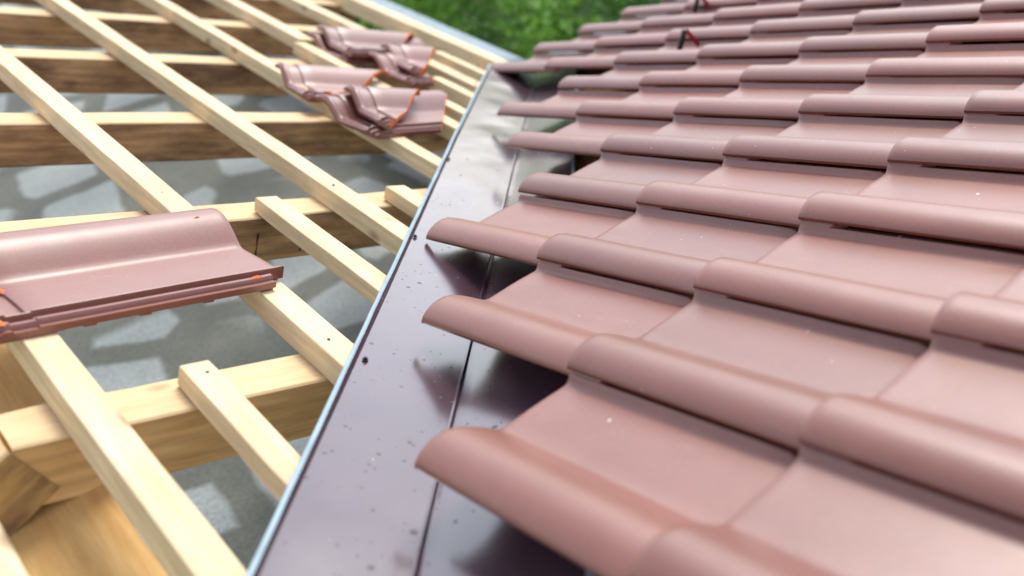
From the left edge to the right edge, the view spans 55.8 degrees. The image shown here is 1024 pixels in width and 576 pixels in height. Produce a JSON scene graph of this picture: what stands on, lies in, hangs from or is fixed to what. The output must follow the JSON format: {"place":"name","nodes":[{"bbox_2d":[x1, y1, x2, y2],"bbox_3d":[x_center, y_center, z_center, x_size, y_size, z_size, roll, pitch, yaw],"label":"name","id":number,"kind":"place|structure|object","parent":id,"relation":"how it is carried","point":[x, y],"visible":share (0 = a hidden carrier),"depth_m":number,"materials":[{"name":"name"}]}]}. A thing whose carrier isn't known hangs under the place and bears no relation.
{"place":"outdoors","nodes":[
{"label":"outdoors","id":0,"kind":"place"},
{"bbox_2d":[0,4,429,575],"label":"floor","id":1,"kind":"structure","parent":0,"point":[234,501],"depth_m":3.38,"materials":[{"name":"concrete"}]},
{"bbox_2d":[0,344,166,575],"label":"ridge purlin","id":2,"kind":"object","parent":1,"relation":"on","point":[93,532],"visible":0.58,"depth_m":1.16,"materials":[{"name":"brown wood"}]},
{"bbox_2d":[0,436,59,538],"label":"rafter","id":3,"kind":"object","parent":2,"relation":"on","point":[27,492],"visible":0.82,"depth_m":1.15,"materials":[{"name":"brown wood"}]},
{"bbox_2d":[0,354,334,505],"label":"rafter","id":4,"kind":"object","parent":2,"relation":"on","point":[174,428],"visible":0.54,"depth_m":1.27,"materials":[{"name":"brown wood"}]},
{"bbox_2d":[0,526,27,575],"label":"roof batten","id":5,"kind":"object","parent":4,"relation":"on","point":[11,564],"visible":1,"depth_m":0.91,"materials":[{"name":"brown wood"}]},
{"bbox_2d":[6,332,245,575],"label":"roof batten","id":6,"kind":"object","parent":4,"relation":"on","point":[178,534],"visible":0.85,"depth_m":1.07,"materials":[{"name":"brown wood"}]},
{"bbox_2d":[177,360,300,500],"bbox_3d":[-0.320,0.189,1.203,0.046,0.033,0.344,-10,33,-43],"label":"roof batten","id":7,"kind":"object","parent":4,"relation":"on","point":[261,446],"visible":0.79,"depth_m":1.21,"materials":[{"name":"brown wood"}]},
{"bbox_2d":[0,0,355,25],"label":"rafter","id":8,"kind":"object","parent":2,"relation":"on","point":[271,8],"visible":0.52,"depth_m":3.86,"materials":[{"name":"brown wood"}]},
{"bbox_2d":[0,7,402,55],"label":"rafter","id":9,"kind":"object","parent":2,"relation":"on","point":[30,27],"visible":0.48,"depth_m":3.17,"materials":[{"name":"brown wood"}]},
{"bbox_2d":[206,0,314,46],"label":"roof batten","id":10,"kind":"object","parent":9,"relation":"on","point":[274,28],"visible":0.92,"depth_m":3.41,"materials":[{"name":"brown wood"}]},
{"bbox_2d":[0,188,427,260],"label":"rafter","id":11,"kind":"object","parent":2,"relation":"on","point":[257,235],"visible":0.36,"depth_m":1.94,"materials":[{"name":"brown wood"}]},
{"bbox_2d":[36,0,408,254],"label":"roof batten","id":12,"kind":"object","parent":11,"relation":"on","point":[374,222],"visible":0.96,"depth_m":2.24,"materials":[{"name":"brown wood"}]},
{"bbox_2d":[254,196,385,302],"bbox_3d":[-0.328,-0.062,1.772,0.053,0.032,0.492,-10,33,-43],"label":"roof batten","id":13,"kind":"object","parent":11,"relation":"on","point":[343,262],"visible":0.8,"depth_m":1.77,"materials":[{"name":"brown wood"}]},
{"bbox_2d":[384,185,422,217],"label":"roof batten","id":14,"kind":"object","parent":11,"relation":"on","point":[405,199],"visible":0.49,"depth_m":2.10,"materials":[{"name":"brown wood"}]},
{"bbox_2d":[0,112,449,167],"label":"rafter","id":15,"kind":"object","parent":2,"relation":"on","point":[32,139],"visible":0.54,"depth_m":2.32,"materials":[{"name":"brown wood"}]},
{"bbox_2d":[0,46,353,384],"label":"roof batten","id":16,"kind":"object","parent":15,"relation":"on","point":[323,346],"visible":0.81,"depth_m":1.81,"materials":[{"name":"brown wood"}]},
{"bbox_2d":[0,208,283,343],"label":"loose tile","id":17,"kind":"object","parent":16,"relation":"on","point":[53,279],"visible":1,"depth_m":1.44,"materials":[{"name":"ceramic"}]},
{"bbox_2d":[137,0,440,178],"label":"roof batten","id":18,"kind":"object","parent":15,"relation":"on","point":[423,161],"visible":0.75,"depth_m":2.87,"materials":[{"name":"brown wood"}]},
{"bbox_2d":[428,77,473,107],"bbox_3d":[-0.159,-0.613,3.090,0.049,0.043,0.295,-10,33,-43],"label":"roof batten","id":19,"kind":"object","parent":15,"relation":"on","point":[458,94],"visible":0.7,"depth_m":3.09,"materials":[{"name":"brown wood"}]},
{"bbox_2d":[444,100,465,122],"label":"roof batten","id":20,"kind":"object","parent":15,"relation":"on","point":[454,111],"visible":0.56,"depth_m":2.84,"materials":[{"name":"brown wood"}]},
{"bbox_2d":[0,48,484,95],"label":"rafter","id":21,"kind":"object","parent":2,"relation":"on","point":[84,72],"visible":0.35,"depth_m":2.74,"materials":[{"name":"brown wood"}]},
{"bbox_2d":[293,42,458,140],"bbox_3d":[-0.396,-0.593,2.917,0.054,0.044,0.936,-10,33,-43],"label":"roof batten","id":22,"kind":"object","parent":21,"relation":"on","point":[311,54],"visible":0.38,"depth_m":3.07,"materials":[{"name":"brown wood"}]},
{"bbox_2d":[274,62,389,102],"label":"cut tile","id":23,"kind":"object","parent":22,"relation":"on","point":[315,80],"visible":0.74,"depth_m":2.75,"materials":[{"name":"ceramic"}]},
{"bbox_2d":[315,90,446,139],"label":"cut tile","id":24,"kind":"object","parent":22,"relation":"on","point":[425,113],"visible":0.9,"depth_m":2.54,"materials":[{"name":"ceramic"}]},
{"bbox_2d":[344,85,419,128],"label":"cut tile","id":25,"kind":"object","parent":24,"relation":"on","point":[386,107],"visible":1,"depth_m":2.55,"materials":[{"name":"ceramic"}]},
{"bbox_2d":[274,0,479,92],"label":"roof batten","id":26,"kind":"object","parent":21,"relation":"on","point":[327,18],"visible":0.48,"depth_m":3.70,"materials":[{"name":"brown wood"}]},
{"bbox_2d":[307,31,424,64],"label":"cut tile","id":27,"kind":"object","parent":26,"relation":"on","point":[320,41],"visible":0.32,"depth_m":3.18,"materials":[{"name":"ceramic"}]},
{"bbox_2d":[317,25,413,57],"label":"cut tile","id":28,"kind":"object","parent":27,"relation":"on","point":[356,42],"visible":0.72,"depth_m":3.23,"materials":[{"name":"ceramic"}]},
{"bbox_2d":[381,43,434,75],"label":"cut tile","id":29,"kind":"object","parent":28,"relation":"on","point":[418,57],"visible":1,"depth_m":3.17,"materials":[{"name":"ceramic"}]},
{"bbox_2d":[368,52,434,86],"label":"cut tile","id":30,"kind":"object","parent":29,"relation":"on","point":[386,61],"visible":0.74,"depth_m":3.07,"materials":[{"name":"ceramic"}]},
{"bbox_2d":[323,0,507,69],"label":"eave board","id":31,"kind":"object","parent":21,"relation":"attached to","point":[380,16],"visible":0.77,"depth_m":3.91,"materials":[{"name":"brown wood"}]},
{"bbox_2d":[367,0,530,73],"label":"eave flashing","id":32,"kind":"object","parent":31,"relation":"attached to","point":[451,32],"visible":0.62,"depth_m":4.08,"materials":[{"name":"grey metal"}]},
{"bbox_2d":[431,51,484,81],"bbox_3d":[-0.161,-0.783,3.475,0.047,0.044,0.369,-10,33,-43],"label":"roof batten","id":33,"kind":"object","parent":21,"relation":"on","point":[460,66],"visible":0.61,"depth_m":3.48,"materials":[{"name":"brown wood"}]},
{"bbox_2d":[355,0,680,108],"bbox_3d":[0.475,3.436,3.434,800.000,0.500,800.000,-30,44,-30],"label":"ground","id":34,"kind":"structure","parent":0,"point":[588,6],"depth_m":11.86,"materials":[{"name":"green plant"}]},
{"bbox_2d":[152,14,444,182],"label":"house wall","id":35,"kind":"structure","parent":34,"relation":"on","point":[440,154],"depth_m":4.47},
{"bbox_2d":[355,0,506,29],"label":"leafy tree","id":36,"kind":"object","parent":34,"relation":"on","point":[358,18],"visible":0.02,"depth_m":11.19,"materials":[{"name":"green plant"}]},
{"bbox_2d":[355,0,619,108],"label":"leafy tree","id":37,"kind":"object","parent":34,"relation":"on","point":[534,23],"visible":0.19,"depth_m":8.47,"materials":[{"name":"green plant"}]},
{"bbox_2d":[414,0,682,52],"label":"leafy tree","id":38,"kind":"object","parent":34,"relation":"on","point":[621,5],"visible":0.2,"depth_m":9.43,"materials":[{"name":"green plant"}]},
{"bbox_2d":[566,0,663,16],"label":"leafy tree","id":39,"kind":"object","parent":34,"relation":"on","point":[652,3],"visible":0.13,"depth_m":10.96,"materials":[{"name":"green plant"}]},
{"bbox_2d":[626,4,1023,251],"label":"roof underlay","id":40,"kind":"object","parent":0,"point":[1011,41],"visible":0.01,"depth_m":2.24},
{"bbox_2d":[538,68,625,170],"bbox_3d":[0.160,-0.129,1.922,0.374,1.018,3.506,0,37,4],"label":"valley board","id":41,"kind":"object","parent":40,"relation":"on","point":[583,161],"visible":0.03,"depth_m":2.93,"materials":[{"name":"brown wood"}]},
{"bbox_2d":[245,64,596,575],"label":"valley flashing","id":42,"kind":"object","parent":41,"relation":"on","point":[361,496],"visible":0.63,"depth_m":1.29,"materials":[{"name":"brown metal"}]},
{"bbox_2d":[426,195,635,268],"bbox_3d":[0.077,-0.106,1.734,0.267,0.076,0.452,-30,25,-30],"label":"clay tile","id":43,"kind":"object","parent":41,"relation":"on","point":[523,228],"visible":0.58,"depth_m":1.76,"materials":[{"name":"brown ceramic"}]},
{"bbox_2d":[421,262,693,386],"bbox_3d":[0.105,0.040,1.351,0.267,0.075,0.452,-29,24,-30],"label":"clay tile","id":44,"kind":"object","parent":43,"relation":"on","point":[551,317],"visible":0.49,"depth_m":1.37,"materials":[{"name":"brown ceramic"}]},
{"bbox_2d":[414,373,798,575],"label":"clay tile","id":45,"kind":"object","parent":44,"relation":"on","point":[596,478],"visible":0.59,"depth_m":0.98,"materials":[{"name":"brown ceramic"}]},
{"bbox_2d":[629,445,1023,575],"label":"clay tile","id":46,"kind":"object","parent":45,"relation":"on","point":[809,511],"visible":0.93,"depth_m":0.80,"materials":[{"name":"brown ceramic"}]},
{"bbox_2d":[567,292,930,467],"bbox_3d":[0.308,0.087,1.082,0.267,0.075,0.452,-29,24,-30],"label":"clay tile","id":47,"kind":"object","parent":44,"relation":"on","point":[778,375],"visible":0.61,"depth_m":1.10,"materials":[{"name":"brown ceramic"}]},
{"bbox_2d":[798,337,1023,520],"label":"clay tile","id":48,"kind":"object","parent":47,"relation":"on","point":[943,416],"visible":0.97,"depth_m":0.89,"materials":[{"name":"brown ceramic"}]},
{"bbox_2d":[537,206,798,300],"bbox_3d":[0.280,-0.061,1.466,0.267,0.075,0.452,-30,25,-30],"label":"clay tile","id":49,"kind":"object","parent":43,"relation":"on","point":[676,250],"visible":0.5,"depth_m":1.49,"materials":[{"name":"brown ceramic"}]},
{"bbox_2d":[693,224,1023,349],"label":"clay tile","id":50,"kind":"object","parent":49,"relation":"on","point":[904,285],"visible":0.88,"depth_m":1.22,"materials":[{"name":"brown ceramic"}]},
{"bbox_2d":[930,269,1023,351],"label":"clay tile","id":51,"kind":"object","parent":50,"relation":"on","point":[997,319],"visible":1,"depth_m":1.01,"materials":[{"name":"brown ceramic"}]},
{"bbox_2d":[485,52,598,73],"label":"clay tile","id":52,"kind":"object","parent":41,"relation":"on","point":[536,63],"visible":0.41,"depth_m":3.38,"materials":[{"name":"brown ceramic"}]},
{"bbox_2d":[544,47,673,68],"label":"clay tile","id":53,"kind":"object","parent":52,"relation":"on","point":[601,58],"visible":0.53,"depth_m":3.13,"materials":[{"name":"brown ceramic"}]},
{"bbox_2d":[613,39,762,63],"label":"clay tile","id":54,"kind":"object","parent":53,"relation":"on","point":[668,52],"visible":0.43,"depth_m":2.85,"materials":[{"name":"brown ceramic"}]},
{"bbox_2d":[677,28,700,49],"bbox_3d":[0.527,-0.750,2.909,0.072,0.062,0.024,-14,21,8],"label":"snow bracket","id":55,"kind":"object","parent":54,"relation":"on","point":[684,32],"visible":0.91,"depth_m":2.90,"materials":[{"name":"metal"}]},
{"bbox_2d":[697,30,869,57],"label":"clay tile","id":56,"kind":"object","parent":54,"relation":"on","point":[771,44],"visible":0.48,"depth_m":2.60,"materials":[{"name":"brown ceramic"}]},
{"bbox_2d":[798,21,1010,51],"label":"clay tile","id":57,"kind":"object","parent":56,"relation":"on","point":[892,37],"visible":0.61,"depth_m":2.32,"materials":[{"name":"brown ceramic"}]},
{"bbox_2d":[925,13,1023,42],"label":"clay tile","id":58,"kind":"object","parent":57,"relation":"on","point":[999,27],"visible":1,"depth_m":2.09,"materials":[{"name":"brown ceramic"}]},
{"bbox_2d":[531,13,674,73],"bbox_3d":[1.530,-1.659,4.706,3.980,0.119,0.195,-30,44,-30],"label":"eave flashing","id":59,"kind":"object","parent":41,"relation":"attached to","point":[600,33],"visible":0.02,"depth_m":3.93,"materials":[{"name":"metal"}]},
{"bbox_2d":[533,32,648,52],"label":"clay tile","id":60,"kind":"object","parent":59,"relation":"on","point":[583,42],"visible":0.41,"depth_m":3.51,"materials":[{"name":"brown ceramic"}]},
{"bbox_2d":[594,24,723,46],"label":"clay tile","id":61,"kind":"object","parent":60,"relation":"on","point":[650,36],"visible":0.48,"depth_m":3.24,"materials":[{"name":"brown ceramic"}]},
{"bbox_2d":[665,16,809,40],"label":"clay tile","id":62,"kind":"object","parent":61,"relation":"on","point":[729,29],"visible":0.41,"depth_m":2.96,"materials":[{"name":"brown ceramic"}]},
{"bbox_2d":[750,6,924,32],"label":"clay tile","id":63,"kind":"object","parent":62,"relation":"on","point":[825,20],"visible":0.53,"depth_m":2.70,"materials":[{"name":"brown ceramic"}]},
{"bbox_2d":[852,0,1023,24],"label":"clay tile","id":64,"kind":"object","parent":63,"relation":"on","point":[924,10],"visible":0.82,"depth_m":2.43,"materials":[{"name":"brown ceramic"}]},
{"bbox_2d":[979,0,1023,12],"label":"clay tile","id":65,"kind":"object","parent":64,"relation":"on","point":[999,5],"visible":1,"depth_m":2.23,"materials":[{"name":"brown ceramic"}]},
{"bbox_2d":[620,0,739,16],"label":"clay tile","id":66,"kind":"object","parent":59,"relation":"on","point":[670,7],"visible":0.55,"depth_m":3.73,"materials":[{"name":"brown ceramic"}]},
{"bbox_2d":[684,0,764,8],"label":"clay tile","id":67,"kind":"object","parent":66,"relation":"on","point":[689,4],"visible":0.75,"depth_m":3.45,"materials":[{"name":"brown ceramic"}]},
{"bbox_2d":[578,14,693,33],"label":"clay tile","id":68,"kind":"object","parent":40,"relation":"on","point":[627,24],"visible":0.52,"depth_m":3.63,"materials":[{"name":"brown ceramic"}]},
{"bbox_2d":[640,5,773,27],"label":"clay tile","id":69,"kind":"object","parent":68,"relation":"on","point":[698,17],"visible":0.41,"depth_m":3.35,"materials":[{"name":"brown ceramic"}]},
{"bbox_2d":[692,0,711,12],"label":"snow bracket","id":70,"kind":"object","parent":69,"relation":"on","point":[696,4],"visible":1,"depth_m":3.49,"materials":[{"name":"black metal"}]},
{"bbox_2d":[713,0,862,19],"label":"clay tile","id":71,"kind":"object","parent":69,"relation":"on","point":[767,8],"visible":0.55,"depth_m":3.07,"materials":[{"name":"brown ceramic"}]},
{"bbox_2d":[798,0,919,10],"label":"clay tile","id":72,"kind":"object","parent":71,"relation":"on","point":[818,4],"visible":0.88,"depth_m":2.81,"materials":[{"name":"brown ceramic"}]},
{"bbox_2d":[610,7,866,118],"bbox_3d":[1.500,-1.137,3.383,3.394,0.038,0.055,-30,25,-30],"label":"roof batten","id":73,"kind":"object","parent":40,"relation":"on","point":[683,86],"visible":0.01,"depth_m":2.67,"materials":[{"name":"brown wood"}]},
{"bbox_2d":[497,90,638,119],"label":"clay tile","id":74,"kind":"object","parent":73,"relation":"on","point":[561,104],"visible":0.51,"depth_m":2.65,"materials":[{"name":"brown ceramic"}]},
{"bbox_2d":[575,87,738,119],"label":"clay tile","id":75,"kind":"object","parent":74,"relation":"on","point":[654,102],"visible":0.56,"depth_m":2.38,"materials":[{"name":"brown ceramic"}]},
{"bbox_2d":[673,82,863,118],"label":"clay tile","id":76,"kind":"object","parent":75,"relation":"on","point":[772,100],"visible":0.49,"depth_m":2.11,"materials":[{"name":"brown ceramic"}]},
{"bbox_2d":[798,77,1023,118],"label":"clay tile","id":77,"kind":"object","parent":76,"relation":"on","point":[934,97],"visible":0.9,"depth_m":1.84,"materials":[{"name":"brown ceramic"}]},
{"bbox_2d":[964,83,1023,114],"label":"clay tile","id":78,"kind":"object","parent":77,"relation":"on","point":[997,101],"visible":1,"depth_m":1.62,"materials":[{"name":"brown ceramic"}]},
{"bbox_2d":[558,64,704,89],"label":"clay tile","id":79,"kind":"object","parent":73,"relation":"on","point":[627,77],"visible":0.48,"depth_m":2.76,"materials":[{"name":"brown ceramic"}]},
{"bbox_2d":[639,58,811,85],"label":"clay tile","id":80,"kind":"object","parent":79,"relation":"on","point":[724,72],"visible":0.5,"depth_m":2.49,"materials":[{"name":"brown ceramic"}]},
{"bbox_2d":[739,50,924,81],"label":"clay tile","id":81,"kind":"object","parent":80,"relation":"on","point":[833,67],"visible":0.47,"depth_m":2.22,"materials":[{"name":"brown ceramic"}]},
{"bbox_2d":[865,43,1023,76],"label":"clay tile","id":82,"kind":"object","parent":81,"relation":"on","point":[987,60],"visible":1,"depth_m":1.96,"materials":[{"name":"brown ceramic"}]},
{"bbox_2d":[659,51,839,156],"bbox_3d":[1.586,-1.024,3.037,3.707,0.038,0.055,-30,25,-30],"label":"roof batten","id":83,"kind":"object","parent":40,"relation":"on","point":[772,82],"visible":0.01,"depth_m":2.36,"materials":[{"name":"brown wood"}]},
{"bbox_2d":[506,117,672,156],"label":"clay tile","id":84,"kind":"object","parent":83,"relation":"on","point":[588,136],"visible":0.61,"depth_m":2.27,"materials":[{"name":"brown ceramic"}]},
{"bbox_2d":[600,116,797,161],"bbox_3d":[0.430,-0.307,1.969,0.267,0.075,0.452,-30,25,-30],"label":"clay tile","id":85,"kind":"object","parent":84,"relation":"on","point":[703,138],"visible":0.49,"depth_m":2.00,"materials":[{"name":"brown ceramic"}]},
{"bbox_2d":[722,115,962,168],"bbox_3d":[0.633,-0.261,1.700,0.267,0.075,0.452,-30,25,-30],"label":"clay tile","id":86,"kind":"object","parent":85,"relation":"on","point":[862,141],"visible":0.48,"depth_m":1.72,"materials":[{"name":"brown ceramic"}]},
{"bbox_2d":[887,114,1023,171],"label":"clay tile","id":87,"kind":"object","parent":86,"relation":"on","point":[993,142],"visible":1,"depth_m":1.49,"materials":[{"name":"brown ceramic"}]},
{"bbox_2d":[760,44,966,162],"bbox_3d":[1.672,-0.910,2.691,4.019,0.038,0.055,-30,25,-30],"label":"roof batten","id":88,"kind":"object","parent":40,"relation":"on","point":[838,115],"depth_m":1.92,"materials":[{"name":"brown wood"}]},
{"bbox_2d":[518,153,722,209],"bbox_3d":[0.252,-0.207,1.851,0.267,0.075,0.452,-30,25,-30],"label":"clay tile","id":89,"kind":"object","parent":88,"relation":"on","point":[616,180],"visible":0.52,"depth_m":1.88,"materials":[{"name":"brown ceramic"}]},
{"bbox_2d":[636,159,886,228],"bbox_3d":[0.457,-0.160,1.583,0.267,0.075,0.452,-29,24,-30],"label":"clay tile","id":90,"kind":"object","parent":89,"relation":"on","point":[775,192],"visible":0.58,"depth_m":1.60,"materials":[{"name":"brown ceramic"}]},
{"bbox_2d":[798,165,1023,249],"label":"clay tile","id":91,"kind":"object","parent":90,"relation":"on","point":[986,207],"visible":0.98,"depth_m":1.36,"materials":[{"name":"brown ceramic"}]}
]}

